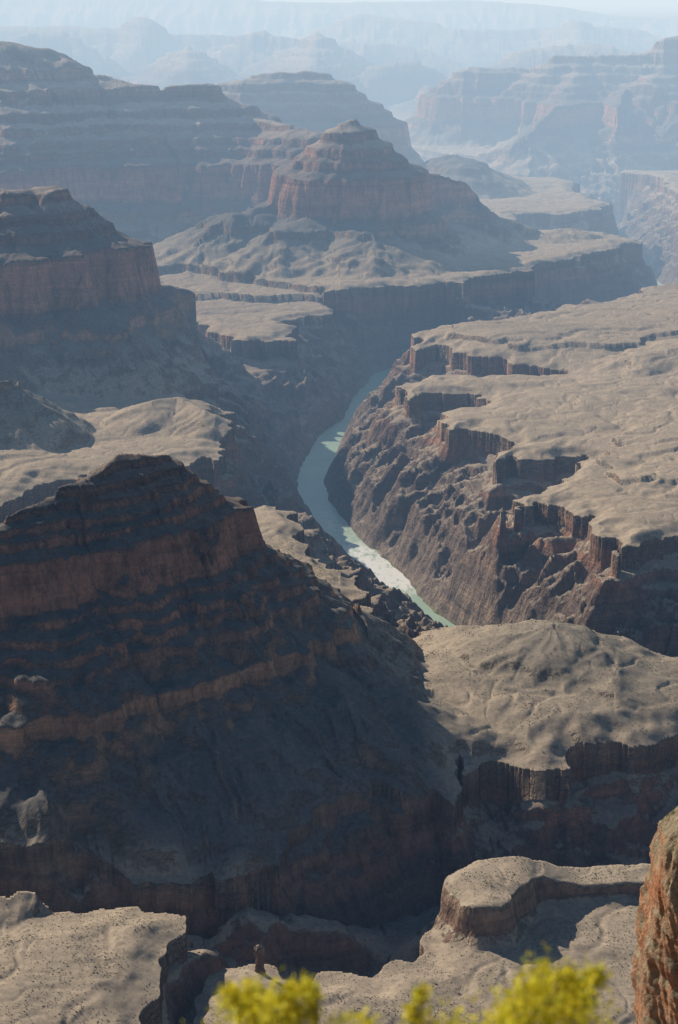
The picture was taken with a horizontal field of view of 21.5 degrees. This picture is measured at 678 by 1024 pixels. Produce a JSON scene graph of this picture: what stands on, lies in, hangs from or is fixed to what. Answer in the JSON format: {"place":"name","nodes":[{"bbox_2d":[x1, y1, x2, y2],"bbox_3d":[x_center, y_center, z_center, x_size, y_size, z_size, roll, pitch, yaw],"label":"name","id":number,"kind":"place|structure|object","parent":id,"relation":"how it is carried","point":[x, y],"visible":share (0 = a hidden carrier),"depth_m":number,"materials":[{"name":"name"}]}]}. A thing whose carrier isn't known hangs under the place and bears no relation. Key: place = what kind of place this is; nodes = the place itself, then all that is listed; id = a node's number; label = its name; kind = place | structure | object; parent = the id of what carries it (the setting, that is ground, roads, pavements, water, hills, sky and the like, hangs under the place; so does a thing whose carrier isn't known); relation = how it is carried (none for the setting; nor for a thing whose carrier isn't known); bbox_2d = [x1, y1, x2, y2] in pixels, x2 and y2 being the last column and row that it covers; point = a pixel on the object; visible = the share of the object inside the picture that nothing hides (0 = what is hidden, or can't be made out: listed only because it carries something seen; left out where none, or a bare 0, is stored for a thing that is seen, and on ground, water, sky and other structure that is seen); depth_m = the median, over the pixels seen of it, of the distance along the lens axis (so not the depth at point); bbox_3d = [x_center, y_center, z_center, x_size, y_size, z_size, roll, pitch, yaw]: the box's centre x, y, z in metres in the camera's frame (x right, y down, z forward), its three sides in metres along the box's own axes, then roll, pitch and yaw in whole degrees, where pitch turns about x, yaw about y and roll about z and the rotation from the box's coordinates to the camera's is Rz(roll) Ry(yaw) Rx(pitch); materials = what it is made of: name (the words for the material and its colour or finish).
{"place":"outdoors","nodes":[
{"label":"outdoors","id":0,"kind":"place"},
{"bbox_2d":[0,0,677,1023],"bbox_3d":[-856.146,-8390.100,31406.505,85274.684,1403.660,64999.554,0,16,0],"label":"canyon terrain","id":1,"kind":"structure","parent":0,"point":[248,248],"depth_m":4321.63,"materials":[{"name":"brown stone"}]},
{"bbox_2d":[253,945,265,974],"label":"rock hoodoo","id":2,"kind":"object","parent":1,"relation":"on","point":[259,952],"visible":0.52,"depth_m":2161.73,"materials":[{"name":"grey stone"}]},
{"bbox_2d":[0,453,677,1023],"bbox_3d":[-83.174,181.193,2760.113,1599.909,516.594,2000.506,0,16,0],"label":"desert scrub","id":3,"kind":"object","parent":1,"relation":"on","point":[360,825],"visible":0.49,"depth_m":2302.98,"materials":[{"name":"green plant"}]},
{"bbox_2d":[182,942,620,1023],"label":"yellow shrub","id":4,"kind":"object","parent":1,"relation":"on","point":[568,998],"visible":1,"depth_m":4.82,"materials":[{"name":"yellow plant"}]},
{"bbox_2d":[631,806,677,1023],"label":"rock pillar","id":5,"kind":"object","parent":1,"relation":"on","point":[654,975],"visible":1,"depth_m":220.06,"materials":[{"name":"brown stone"}]},
{"bbox_2d":[262,0,677,3],"label":"sky","id":6,"kind":"structure","parent":0,"point":[346,1],"materials":[{"name":"white"}]},
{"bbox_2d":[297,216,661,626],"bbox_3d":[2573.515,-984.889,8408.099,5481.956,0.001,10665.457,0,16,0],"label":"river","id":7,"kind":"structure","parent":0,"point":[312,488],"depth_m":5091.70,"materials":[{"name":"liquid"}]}
]}

